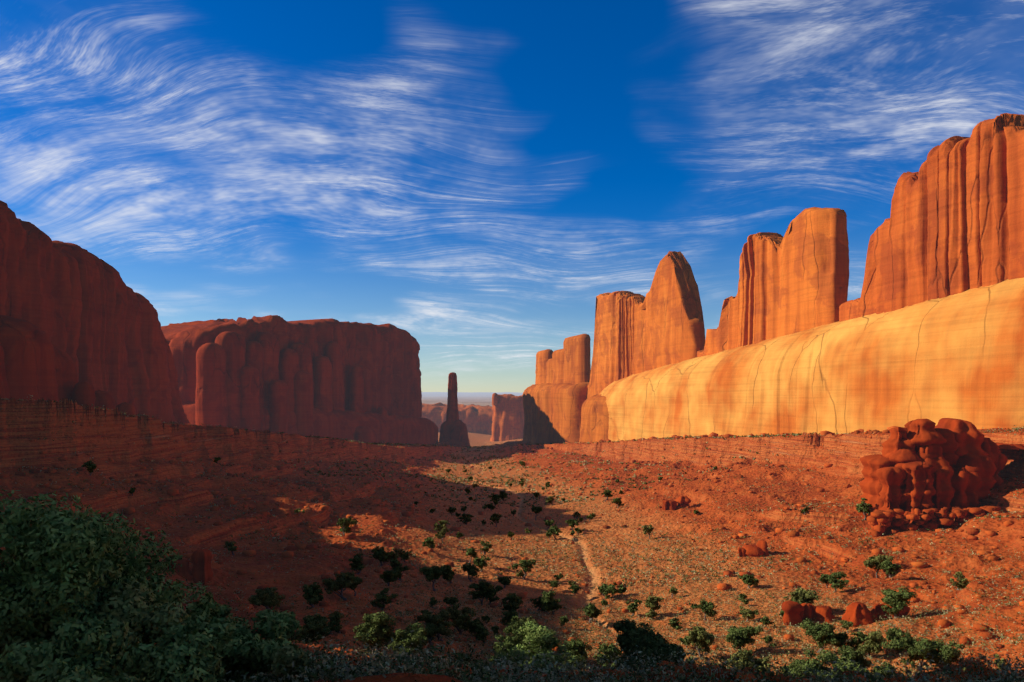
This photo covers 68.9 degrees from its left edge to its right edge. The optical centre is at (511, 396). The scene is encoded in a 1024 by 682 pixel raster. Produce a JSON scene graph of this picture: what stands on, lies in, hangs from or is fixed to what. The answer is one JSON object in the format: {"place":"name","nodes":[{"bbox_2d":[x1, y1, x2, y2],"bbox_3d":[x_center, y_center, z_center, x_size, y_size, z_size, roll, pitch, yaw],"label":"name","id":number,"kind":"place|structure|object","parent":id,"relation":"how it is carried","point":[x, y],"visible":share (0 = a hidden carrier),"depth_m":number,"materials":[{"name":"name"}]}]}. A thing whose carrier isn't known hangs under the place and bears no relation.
{"place":"outdoors","nodes":[
{"label":"outdoors","id":0,"kind":"place"},
{"bbox_2d":[0,392,1023,681],"bbox_3d":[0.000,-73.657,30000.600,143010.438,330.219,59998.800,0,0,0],"label":"ground","id":1,"kind":"structure","parent":0,"point":[126,444],"depth_m":187.00,"materials":[{"name":"soil"}]},
{"bbox_2d":[0,617,145,681],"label":"bush","id":2,"kind":"object","parent":1,"relation":"on","point":[85,651],"visible":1,"depth_m":13.52,"materials":[{"name":"green plant"}]},
{"bbox_2d":[0,580,187,679],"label":"bush","id":3,"kind":"object","parent":1,"relation":"on","point":[148,623],"visible":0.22,"depth_m":19.11,"materials":[{"name":"green plant"}]},
{"bbox_2d":[0,489,213,681],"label":"bush","id":4,"kind":"object","parent":1,"relation":"on","point":[69,557],"visible":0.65,"depth_m":18.35,"materials":[{"name":"green plant"}]},
{"bbox_2d":[114,611,235,681],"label":"bush","id":5,"kind":"object","parent":1,"relation":"on","point":[179,655],"visible":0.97,"depth_m":16.48,"materials":[{"name":"green plant"}]},
{"bbox_2d":[0,200,469,446],"bbox_3d":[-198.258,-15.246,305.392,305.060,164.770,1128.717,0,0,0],"label":"walls","id":6,"kind":"structure","parent":1,"relation":"on","point":[81,326],"depth_m":546.36,"materials":[{"name":"stone"}]},
{"bbox_2d":[186,598,302,681],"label":"bush","id":7,"kind":"object","parent":1,"relation":"on","point":[254,649],"visible":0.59,"depth_m":23.07,"materials":[{"name":"green plant"}]},
{"bbox_2d":[270,644,313,681],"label":"bush","id":8,"kind":"object","parent":1,"relation":"on","point":[293,652],"visible":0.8,"depth_m":20.31,"materials":[{"name":"green plant"}]},
{"bbox_2d":[421,393,523,441],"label":"cliffs","id":9,"kind":"structure","parent":1,"relation":"on","point":[501,418],"depth_m":1413.54,"materials":[{"name":"stone"}]},
{"bbox_2d":[0,395,1023,681],"bbox_3d":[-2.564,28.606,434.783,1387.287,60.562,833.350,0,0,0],"label":"stones","id":10,"kind":"object","parent":1,"relation":"on","point":[328,667],"visible":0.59,"depth_m":106.05,"materials":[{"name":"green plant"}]},
{"bbox_2d":[0,424,1023,681],"bbox_3d":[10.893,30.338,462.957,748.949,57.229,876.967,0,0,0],"label":"grass tufts","id":11,"kind":"object","parent":1,"relation":"on","point":[984,632],"visible":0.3,"depth_m":160.25,"materials":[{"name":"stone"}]},
{"bbox_2d":[494,621,570,670],"bbox_3d":[1.749,21.117,59.923,5.142,5.924,5.575,0,0,30],"label":"juniper","id":12,"kind":"object","parent":1,"relation":"on","point":[534,634],"visible":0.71,"depth_m":59.40,"materials":[{"name":"green plant"}]},
{"bbox_2d":[81,457,1010,681],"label":"desert shrubs","id":13,"kind":"object","parent":1,"relation":"on","point":[378,630],"visible":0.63,"depth_m":104.38,"materials":[{"name":"green plant"}]},
{"bbox_2d":[168,418,1023,626],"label":"layered outcrop","id":14,"kind":"object","parent":1,"relation":"on","point":[923,464],"visible":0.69,"depth_m":184.10,"materials":[{"name":"stone"}]},
{"bbox_2d":[522,113,1023,444],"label":"tower wall","id":15,"kind":"structure","parent":1,"relation":"on","point":[953,224],"depth_m":347.88,"materials":[{"name":"stone"}]},
{"bbox_2d":[600,278,1023,441],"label":"apron wall","id":16,"kind":"structure","parent":1,"relation":"on","point":[958,356],"depth_m":295.59,"materials":[{"name":"orange stone"}]},
{"bbox_2d":[867,506,1001,536],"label":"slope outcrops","id":17,"kind":"object","parent":1,"relation":"on","point":[933,518],"visible":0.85,"depth_m":176.58,"materials":[{"name":"stone"}]},
{"bbox_2d":[0,0,1023,392],"label":"sky","id":18,"kind":"structure","parent":0,"point":[468,178],"materials":[{"name":"blue"}]}
]}

